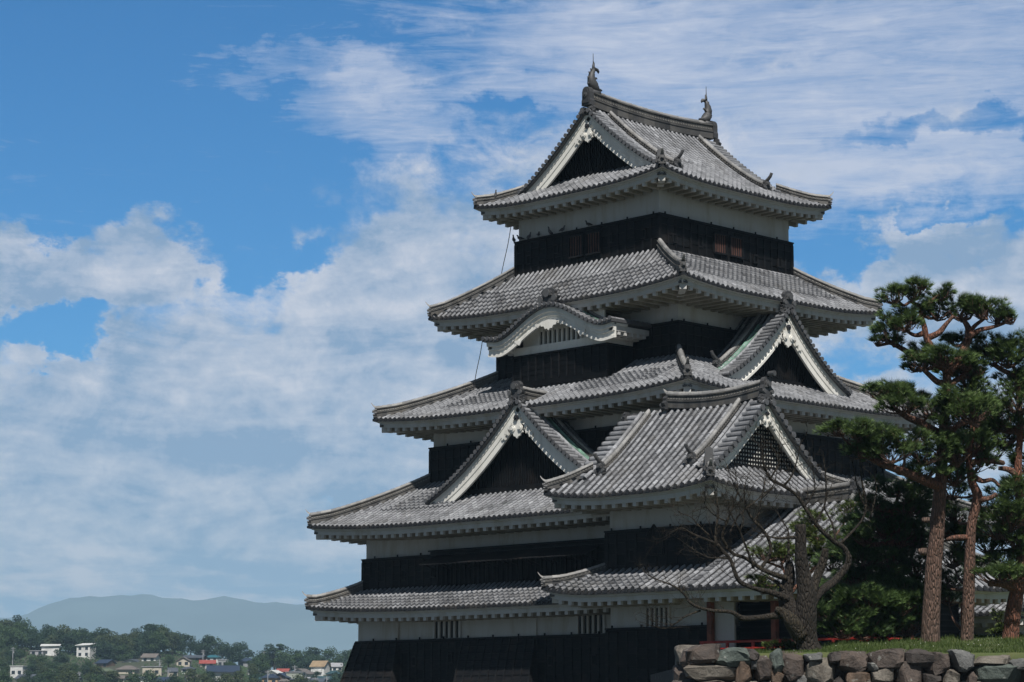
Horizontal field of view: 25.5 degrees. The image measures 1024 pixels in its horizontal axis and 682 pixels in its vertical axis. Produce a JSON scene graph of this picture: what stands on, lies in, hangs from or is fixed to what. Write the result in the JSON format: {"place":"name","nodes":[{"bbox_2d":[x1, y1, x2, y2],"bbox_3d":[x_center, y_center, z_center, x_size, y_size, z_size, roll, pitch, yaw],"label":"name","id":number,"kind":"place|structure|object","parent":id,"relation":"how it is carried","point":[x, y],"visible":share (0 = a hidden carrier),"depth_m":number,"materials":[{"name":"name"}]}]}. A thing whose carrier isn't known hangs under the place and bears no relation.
{"place":"outdoors","nodes":[
{"label":"outdoors","id":0,"kind":"place"},
{"bbox_2d":[0,647,268,681],"bbox_3d":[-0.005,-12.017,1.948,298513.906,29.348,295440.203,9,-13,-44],"label":"ground","id":1,"kind":"structure","parent":0,"point":[139,664],"depth_m":786.05,"materials":[{"name":"green plant"}]},
{"bbox_2d":[0,668,13,681],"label":"broadleaf tree","id":2,"kind":"object","parent":1,"relation":"on","point":[4,676],"visible":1,"depth_m":593.91,"materials":[{"name":"green plant"}]},
{"bbox_2d":[0,619,15,625],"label":"broadleaf tree","id":3,"kind":"object","parent":1,"relation":"on","point":[8,621],"visible":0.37,"depth_m":837.80,"materials":[{"name":"green plant"}]},
{"bbox_2d":[0,625,18,647],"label":"broadleaf tree","id":4,"kind":"object","parent":1,"relation":"on","point":[8,634],"visible":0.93,"depth_m":785.20,"materials":[{"name":"green plant"}]},
{"bbox_2d":[3,648,19,662],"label":"broadleaf tree","id":5,"kind":"object","parent":1,"relation":"on","point":[9,651],"visible":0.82,"depth_m":756.67,"materials":[{"name":"green plant"}]},
{"bbox_2d":[4,638,19,652],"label":"broadleaf tree","id":6,"kind":"object","parent":1,"relation":"on","point":[12,645],"visible":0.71,"depth_m":785.17,"materials":[{"name":"green plant"}]},
{"bbox_2d":[10,666,26,677],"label":"house","id":7,"kind":"structure","parent":1,"relation":"on","point":[15,671],"depth_m":708.70,"materials":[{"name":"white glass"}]},
{"bbox_2d":[9,626,29,649],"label":"broadleaf tree","id":8,"kind":"object","parent":1,"relation":"on","point":[21,638],"visible":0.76,"depth_m":807.38,"materials":[{"name":"green plant"}]},
{"bbox_2d":[14,649,27,661],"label":"broadleaf tree","id":9,"kind":"object","parent":1,"relation":"on","point":[22,654],"visible":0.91,"depth_m":767.78,"materials":[{"name":"green plant"}]},
{"bbox_2d":[13,618,36,645],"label":"broadleaf tree","id":10,"kind":"object","parent":1,"relation":"on","point":[21,624],"visible":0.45,"depth_m":836.54,"materials":[{"name":"green plant"}]},
{"bbox_2d":[17,670,32,681],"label":"broadleaf tree","id":11,"kind":"object","parent":1,"relation":"on","point":[27,675],"visible":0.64,"depth_m":617.46,"materials":[{"name":"green plant"}]},
{"bbox_2d":[19,631,38,649],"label":"broadleaf tree","id":12,"kind":"object","parent":1,"relation":"on","point":[31,638],"visible":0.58,"depth_m":822.44,"materials":[{"name":"green plant"}]},
{"bbox_2d":[25,664,36,673],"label":"broadleaf tree","id":13,"kind":"object","parent":1,"relation":"on","point":[31,668],"visible":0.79,"depth_m":709.65,"materials":[{"name":"green plant"}]},
{"bbox_2d":[29,650,45,655],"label":"house","id":14,"kind":"structure","parent":1,"relation":"on","point":[37,652],"depth_m":802.67,"materials":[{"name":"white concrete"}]},
{"bbox_2d":[29,673,47,681],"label":"broadleaf tree","id":15,"kind":"object","parent":1,"relation":"on","point":[36,679],"visible":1,"depth_m":602.76,"materials":[{"name":"green plant"}]},
{"bbox_2d":[32,637,48,649],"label":"broadleaf tree","id":16,"kind":"object","parent":1,"relation":"on","point":[39,642],"visible":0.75,"depth_m":820.11,"materials":[{"name":"green plant"}]},
{"bbox_2d":[36,654,50,665],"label":"broadleaf tree","id":17,"kind":"object","parent":1,"relation":"on","point":[42,658],"visible":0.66,"depth_m":737.78,"materials":[{"name":"green plant"}]},
{"bbox_2d":[33,628,58,646],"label":"broadleaf tree","id":18,"kind":"object","parent":1,"relation":"on","point":[47,633],"visible":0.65,"depth_m":826.46,"materials":[{"name":"green plant"}]},
{"bbox_2d":[41,668,58,681],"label":"broadleaf tree","id":19,"kind":"object","parent":1,"relation":"on","point":[48,675],"visible":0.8,"depth_m":626.99,"materials":[{"name":"green plant"}]},
{"bbox_2d":[43,635,56,646],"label":"broadleaf tree","id":20,"kind":"object","parent":1,"relation":"on","point":[51,639],"visible":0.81,"depth_m":818.31,"materials":[{"name":"green plant"}]},
{"bbox_2d":[40,644,60,655],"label":"house","id":21,"kind":"structure","parent":1,"relation":"on","point":[49,651],"depth_m":808.78,"materials":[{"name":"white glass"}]},
{"bbox_2d":[49,648,69,664],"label":"broadleaf tree","id":22,"kind":"object","parent":1,"relation":"on","point":[61,658],"visible":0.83,"depth_m":741.03,"materials":[{"name":"green plant"}]},
{"bbox_2d":[57,662,72,673],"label":"broadleaf tree","id":23,"kind":"object","parent":1,"relation":"on","point":[61,667],"visible":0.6,"depth_m":700.39,"materials":[{"name":"green plant"}]},
{"bbox_2d":[55,624,76,650],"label":"broadleaf tree","id":24,"kind":"object","parent":1,"relation":"on","point":[66,629],"visible":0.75,"depth_m":833.65,"materials":[{"name":"green plant"}]},
{"bbox_2d":[56,629,79,650],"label":"broadleaf tree","id":25,"kind":"object","parent":1,"relation":"on","point":[61,638],"visible":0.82,"depth_m":830.39,"materials":[{"name":"green plant"}]},
{"bbox_2d":[56,670,82,681],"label":"broadleaf tree","id":26,"kind":"object","parent":1,"relation":"on","point":[70,676],"visible":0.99,"depth_m":601.79,"materials":[{"name":"green plant"}]},
{"bbox_2d":[63,633,86,653],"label":"broadleaf tree","id":27,"kind":"object","parent":1,"relation":"on","point":[72,640],"visible":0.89,"depth_m":824.56,"materials":[{"name":"green plant"}]},
{"bbox_2d":[69,627,87,653],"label":"broadleaf tree","id":28,"kind":"object","parent":1,"relation":"on","point":[79,635],"visible":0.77,"depth_m":830.97,"materials":[{"name":"green plant"}]},
{"bbox_2d":[75,643,96,658],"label":"house","id":29,"kind":"structure","parent":1,"relation":"on","point":[84,651],"depth_m":814.85,"materials":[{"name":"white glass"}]},
{"bbox_2d":[79,665,94,674],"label":"broadleaf tree","id":30,"kind":"object","parent":1,"relation":"on","point":[86,670],"visible":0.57,"depth_m":713.69,"materials":[{"name":"green plant"}]},
{"bbox_2d":[84,665,105,679],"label":"broadleaf tree","id":31,"kind":"object","parent":1,"relation":"on","point":[99,670],"visible":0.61,"depth_m":650.01,"materials":[{"name":"green plant"}]},
{"bbox_2d":[88,672,107,681],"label":"broadleaf tree","id":32,"kind":"object","parent":1,"relation":"on","point":[92,675],"visible":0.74,"depth_m":598.81,"materials":[{"name":"green plant"}]},
{"bbox_2d":[86,627,110,651],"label":"broadleaf tree","id":33,"kind":"object","parent":1,"relation":"on","point":[101,630],"visible":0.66,"depth_m":834.39,"materials":[{"name":"green plant"}]},
{"bbox_2d":[90,639,118,658],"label":"broadleaf tree","id":34,"kind":"object","parent":1,"relation":"on","point":[107,649],"visible":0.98,"depth_m":798.08,"materials":[{"name":"green plant"}]},
{"bbox_2d":[95,659,116,666],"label":"house","id":35,"kind":"structure","parent":1,"relation":"on","point":[105,662],"depth_m":778.70,"materials":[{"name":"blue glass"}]},
{"bbox_2d":[100,631,121,656],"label":"broadleaf tree","id":36,"kind":"object","parent":1,"relation":"on","point":[111,637],"visible":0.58,"depth_m":809.91,"materials":[{"name":"green plant"}]},
{"bbox_2d":[104,670,121,681],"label":"broadleaf tree","id":37,"kind":"object","parent":1,"relation":"on","point":[114,675],"visible":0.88,"depth_m":633.97,"materials":[{"name":"green plant"}]},
{"bbox_2d":[114,643,134,660],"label":"broadleaf tree","id":38,"kind":"object","parent":1,"relation":"on","point":[123,655],"visible":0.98,"depth_m":803.50,"materials":[{"name":"green plant"}]},
{"bbox_2d":[112,634,136,659],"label":"broadleaf tree","id":39,"kind":"object","parent":1,"relation":"on","point":[125,640],"visible":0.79,"depth_m":809.93,"materials":[{"name":"green plant"}]},
{"bbox_2d":[115,665,140,673],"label":"house","id":40,"kind":"structure","parent":1,"relation":"on","point":[125,669],"depth_m":736.44,"materials":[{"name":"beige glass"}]},
{"bbox_2d":[125,670,141,681],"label":"broadleaf tree","id":41,"kind":"object","parent":1,"relation":"on","point":[133,677],"visible":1,"depth_m":596.61,"materials":[{"name":"green plant"}]},
{"bbox_2d":[130,637,147,658],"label":"broadleaf tree","id":42,"kind":"object","parent":1,"relation":"on","point":[141,649],"visible":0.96,"depth_m":811.08,"materials":[{"name":"green plant"}]},
{"bbox_2d":[139,630,156,652],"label":"broadleaf tree","id":43,"kind":"object","parent":1,"relation":"on","point":[146,634],"visible":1,"depth_m":813.40,"materials":[{"name":"green plant"}]},
{"bbox_2d":[138,623,160,636],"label":"broadleaf tree","id":44,"kind":"object","parent":1,"relation":"on","point":[154,628],"visible":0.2,"depth_m":823.38,"materials":[{"name":"green plant"}]},
{"bbox_2d":[140,653,161,660],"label":"house","id":45,"kind":"structure","parent":1,"relation":"on","point":[151,657],"depth_m":796.78,"materials":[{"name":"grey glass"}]},
{"bbox_2d":[140,669,162,681],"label":"broadleaf tree","id":46,"kind":"object","parent":1,"relation":"on","point":[149,676],"visible":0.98,"depth_m":614.86,"materials":[{"name":"green plant"}]},
{"bbox_2d":[141,666,162,675],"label":"house","id":47,"kind":"structure","parent":1,"relation":"on","point":[157,670],"depth_m":728.47,"materials":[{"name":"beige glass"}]},
{"bbox_2d":[144,632,169,652],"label":"broadleaf tree","id":48,"kind":"object","parent":1,"relation":"on","point":[162,647],"visible":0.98,"depth_m":812.17,"materials":[{"name":"green plant"}]},
{"bbox_2d":[149,630,169,652],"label":"broadleaf tree","id":49,"kind":"object","parent":1,"relation":"on","point":[161,640],"visible":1,"depth_m":812.05,"materials":[{"name":"green plant"}]},
{"bbox_2d":[161,654,174,667],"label":"broadleaf tree","id":50,"kind":"object","parent":1,"relation":"on","point":[168,660],"visible":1,"depth_m":760.72,"materials":[{"name":"green plant"}]},
{"bbox_2d":[164,673,179,681],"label":"broadleaf tree","id":51,"kind":"object","parent":1,"relation":"on","point":[172,679],"visible":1,"depth_m":595.16,"materials":[{"name":"green plant"}]},
{"bbox_2d":[165,632,181,654],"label":"broadleaf tree","id":52,"kind":"object","parent":1,"relation":"on","point":[173,636],"visible":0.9,"depth_m":822.17,"materials":[{"name":"green plant"}]},
{"bbox_2d":[7,643,343,681],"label":"undergrowth","id":53,"kind":"object","parent":1,"relation":"on","point":[163,667],"visible":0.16,"depth_m":784.92,"materials":[{"name":"green plant"}]},
{"bbox_2d":[168,631,187,654],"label":"broadleaf tree","id":54,"kind":"object","parent":1,"relation":"on","point":[182,644],"visible":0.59,"depth_m":830.66,"materials":[{"name":"green plant"}]},
{"bbox_2d":[175,657,192,666],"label":"house","id":55,"kind":"structure","parent":1,"relation":"on","point":[184,661],"depth_m":778.37,"materials":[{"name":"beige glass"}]},
{"bbox_2d":[179,633,189,653],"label":"broadleaf tree","id":56,"kind":"object","parent":1,"relation":"on","point":[184,636],"visible":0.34,"depth_m":870.84,"materials":[{"name":"green plant"}]},
{"bbox_2d":[181,635,197,654],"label":"broadleaf tree","id":57,"kind":"object","parent":1,"relation":"on","point":[190,643],"visible":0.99,"depth_m":837.55,"materials":[{"name":"green plant"}]},
{"bbox_2d":[185,668,199,681],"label":"broadleaf tree","id":58,"kind":"object","parent":1,"relation":"on","point":[191,673],"visible":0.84,"depth_m":633.00,"materials":[{"name":"green plant"}]},
{"bbox_2d":[183,655,207,659],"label":"house","id":59,"kind":"structure","parent":1,"relation":"on","point":[197,657],"depth_m":822.78,"materials":[{"name":"stone"}]},
{"bbox_2d":[196,673,210,681],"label":"broadleaf tree","id":60,"kind":"object","parent":1,"relation":"on","point":[203,677],"visible":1,"depth_m":596.24,"materials":[{"name":"green plant"}]},
{"bbox_2d":[192,634,215,655],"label":"broadleaf tree","id":61,"kind":"object","parent":1,"relation":"on","point":[207,640],"visible":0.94,"depth_m":838.46,"materials":[{"name":"green plant"}]},
{"bbox_2d":[199,660,215,666],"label":"house","id":62,"kind":"structure","parent":1,"relation":"on","point":[203,663],"depth_m":794.28,"materials":[{"name":"red tile"}]},
{"bbox_2d":[206,655,221,662],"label":"house","id":63,"kind":"structure","parent":1,"relation":"on","point":[213,657],"depth_m":834.09,"materials":[{"name":"teal tile"}]},
{"bbox_2d":[207,636,224,654],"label":"broadleaf tree","id":64,"kind":"object","parent":1,"relation":"on","point":[215,643],"visible":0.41,"depth_m":866.12,"materials":[{"name":"green plant"}]},
{"bbox_2d":[206,665,239,680],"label":"house","id":65,"kind":"structure","parent":1,"relation":"on","point":[219,670],"depth_m":715.56,"materials":[{"name":"blue tile"}]},
{"bbox_2d":[217,673,235,681],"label":"broadleaf tree","id":66,"kind":"object","parent":1,"relation":"on","point":[226,677],"visible":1,"depth_m":593.18,"materials":[{"name":"green plant"}]},
{"bbox_2d":[215,641,239,660],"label":"broadleaf tree","id":67,"kind":"object","parent":1,"relation":"on","point":[226,648],"visible":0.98,"depth_m":840.59,"materials":[{"name":"green plant"}]},
{"bbox_2d":[219,645,243,662],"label":"broadleaf tree","id":68,"kind":"object","parent":1,"relation":"on","point":[239,658],"visible":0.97,"depth_m":841.32,"materials":[{"name":"green plant"}]},
{"bbox_2d":[232,670,246,681],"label":"broadleaf tree","id":69,"kind":"object","parent":1,"relation":"on","point":[237,676],"visible":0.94,"depth_m":622.32,"materials":[{"name":"green plant"}]},
{"bbox_2d":[232,641,254,662],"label":"broadleaf tree","id":70,"kind":"object","parent":1,"relation":"on","point":[246,653],"visible":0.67,"depth_m":858.76,"materials":[{"name":"green plant"}]},
{"bbox_2d":[237,658,251,666],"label":"house","id":71,"kind":"structure","parent":1,"relation":"on","point":[243,661],"depth_m":845.80,"materials":[{"name":"blue"}]},
{"bbox_2d":[247,663,258,678],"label":"broadleaf tree","id":72,"kind":"object","parent":1,"relation":"on","point":[251,667],"visible":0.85,"depth_m":706.33,"materials":[{"name":"green plant"}]},
{"bbox_2d":[253,653,271,666],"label":"broadleaf tree","id":73,"kind":"object","parent":1,"relation":"on","point":[265,657],"visible":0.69,"depth_m":807.76,"materials":[{"name":"green plant"}]},
{"bbox_2d":[255,660,272,675],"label":"broadleaf tree","id":74,"kind":"object","parent":1,"relation":"on","point":[263,667],"visible":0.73,"depth_m":711.99,"materials":[{"name":"green plant"}]},
{"bbox_2d":[255,643,273,669],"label":"broadleaf tree","id":75,"kind":"object","parent":1,"relation":"on","point":[270,654],"visible":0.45,"depth_m":840.54,"materials":[{"name":"green plant"}]},
{"bbox_2d":[260,674,279,681],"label":"house","id":76,"kind":"structure","parent":1,"relation":"on","point":[273,678],"depth_m":688.42,"materials":[{"name":"blue tile"}]},
{"bbox_2d":[268,644,288,669],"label":"hill pine","id":77,"kind":"object","parent":1,"relation":"on","point":[274,649],"visible":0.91,"depth_m":836.39,"materials":[{"name":"green plant"}]},
{"bbox_2d":[273,648,297,669],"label":"broadleaf tree","id":78,"kind":"object","parent":1,"relation":"on","point":[282,657],"visible":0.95,"depth_m":823.72,"materials":[{"name":"green plant"}]},
{"bbox_2d":[286,672,305,677],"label":"house","id":79,"kind":"structure","parent":1,"relation":"on","point":[289,674],"depth_m":692.69,"materials":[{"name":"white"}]},
{"bbox_2d":[293,650,306,668],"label":"broadleaf tree","id":80,"kind":"object","parent":1,"relation":"on","point":[297,655],"visible":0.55,"depth_m":827.68,"materials":[{"name":"green plant"}]},
{"bbox_2d":[289,673,311,681],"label":"broadleaf tree","id":81,"kind":"object","parent":1,"relation":"on","point":[298,678],"visible":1,"depth_m":592.87,"materials":[{"name":"green plant"}]},
{"bbox_2d":[293,668,312,676],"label":"house","id":82,"kind":"structure","parent":1,"relation":"on","point":[308,673],"depth_m":766.39,"materials":[{"name":"grey"}]},
{"bbox_2d":[299,656,315,670],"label":"broadleaf tree","id":83,"kind":"object","parent":1,"relation":"on","point":[306,662],"visible":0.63,"depth_m":812.80,"materials":[{"name":"green plant"}]},
{"bbox_2d":[309,661,330,675],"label":"house","id":84,"kind":"structure","parent":1,"relation":"on","point":[322,667],"depth_m":800.21,"materials":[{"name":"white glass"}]},
{"bbox_2d":[321,646,342,669],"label":"broadleaf tree","id":85,"kind":"object","parent":1,"relation":"on","point":[330,655],"visible":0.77,"depth_m":862.80,"materials":[{"name":"green plant"}]},
{"bbox_2d":[330,663,342,670],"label":"house","id":86,"kind":"structure","parent":1,"relation":"on","point":[336,666],"depth_m":837.59,"materials":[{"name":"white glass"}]},
{"bbox_2d":[302,57,1001,681],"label":"castle keep","id":87,"kind":"structure","parent":1,"relation":"on","point":[670,267],"depth_m":102.89,"materials":[{"name":"paint"}]},
{"bbox_2d":[433,621,461,638],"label":"window","id":88,"kind":"structure","parent":87,"relation":"in","point":[448,629],"depth_m":102.17,"materials":[{"name":"paint"}]},
{"bbox_2d":[576,614,605,633],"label":"window","id":89,"kind":"structure","parent":87,"relation":"in","point":[594,623],"depth_m":95.89,"materials":[{"name":"paint"}]},
{"bbox_2d":[538,370,849,681],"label":"corner turret","id":90,"kind":"object","parent":1,"relation":"on","point":[633,473],"visible":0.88,"depth_m":91.02,"materials":[{"name":"tile"}]},
{"bbox_2d":[650,644,1023,681],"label":"stone wall","id":91,"kind":"structure","parent":1,"relation":"on","point":[704,663],"depth_m":52.41,"materials":[{"name":"grey stone"}]},
{"bbox_2d":[959,596,1023,636],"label":"gatehouse","id":92,"kind":"object","parent":1,"relation":"on","point":[983,620],"visible":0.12,"depth_m":94.44,"materials":[{"name":"paint"}]},
{"bbox_2d":[0,594,357,670],"bbox_3d":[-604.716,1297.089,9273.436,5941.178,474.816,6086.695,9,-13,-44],"label":"mountain","id":93,"kind":"structure","parent":0,"point":[256,626],"depth_m":8535.80,"materials":[{"name":"grey"}]},
{"bbox_2d":[0,0,1023,617],"label":"sky","id":94,"kind":"structure","parent":0,"point":[229,229],"materials":[{"name":"blue"}]},
{"bbox_2d":[754,632,1023,659],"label":"lawn","id":95,"kind":"structure","parent":0,"point":[1015,655],"depth_m":53.02,"materials":[{"name":"green plant"}]},
{"bbox_2d":[631,410,887,650],"bbox_3d":[6.022,4.605,55.183,6.804,6.021,2.206,3,-10,-18],"label":"bare tree","id":96,"kind":"object","parent":95,"relation":"on","point":[798,616],"visible":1,"depth_m":54.93,"materials":[{"name":"brown plant"}]},
{"bbox_2d":[761,637,795,650],"bbox_3d":[6.588,7.447,55.660,0.713,0.407,0.987,65,-65,-80],"label":"shrub","id":97,"kind":"object","parent":95,"relation":"on","point":[786,644],"visible":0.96,"depth_m":55.50,"materials":[{"name":"green plant"}]},
{"bbox_2d":[742,497,862,642],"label":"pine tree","id":98,"kind":"object","parent":95,"relation":"on","point":[815,540],"visible":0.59,"depth_m":66.10,"materials":[{"name":"green plant"}]},
{"bbox_2d":[683,476,1009,651],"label":"moon viewing wing","id":99,"kind":"structure","parent":95,"relation":"on","point":[725,591],"depth_m":88.14,"materials":[{"name":"grey tile"}]},
{"bbox_2d":[810,472,933,640],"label":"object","id":100,"kind":"object","parent":95,"relation":"on","point":[892,533],"visible":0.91,"depth_m":58.97,"materials":[{"name":"green plant"}]},
{"bbox_2d":[811,273,1018,641],"bbox_3d":[10.016,2.869,56.455,5.522,9.399,2.926,2,-9,-10],"label":"pine tree","id":101,"kind":"object","parent":95,"relation":"on","point":[963,370],"visible":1,"depth_m":56.70,"materials":[{"name":"green plant"}]},
{"bbox_2d":[924,390,1015,640],"bbox_3d":[11.684,4.446,58.327,2.783,6.836,2.641,-6,-11,33],"label":"pine tree","id":102,"kind":"object","parent":95,"relation":"on","point":[954,528],"visible":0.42,"depth_m":57.90,"materials":[{"name":"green plant"}]},
{"bbox_2d":[957,327,1023,638],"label":"pine tree","id":103,"kind":"object","parent":95,"relation":"on","point":[1001,348],"visible":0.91,"depth_m":57.33,"materials":[{"name":"green plant"}]},
{"bbox_2d":[985,607,1005,635],"bbox_3d":[13.309,7.718,62.254,0.674,0.870,0.730,2,-9,-13],"label":"shrub","id":104,"kind":"object","parent":95,"relation":"on","point":[998,629],"visible":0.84,"depth_m":62.23,"materials":[{"name":"green plant"}]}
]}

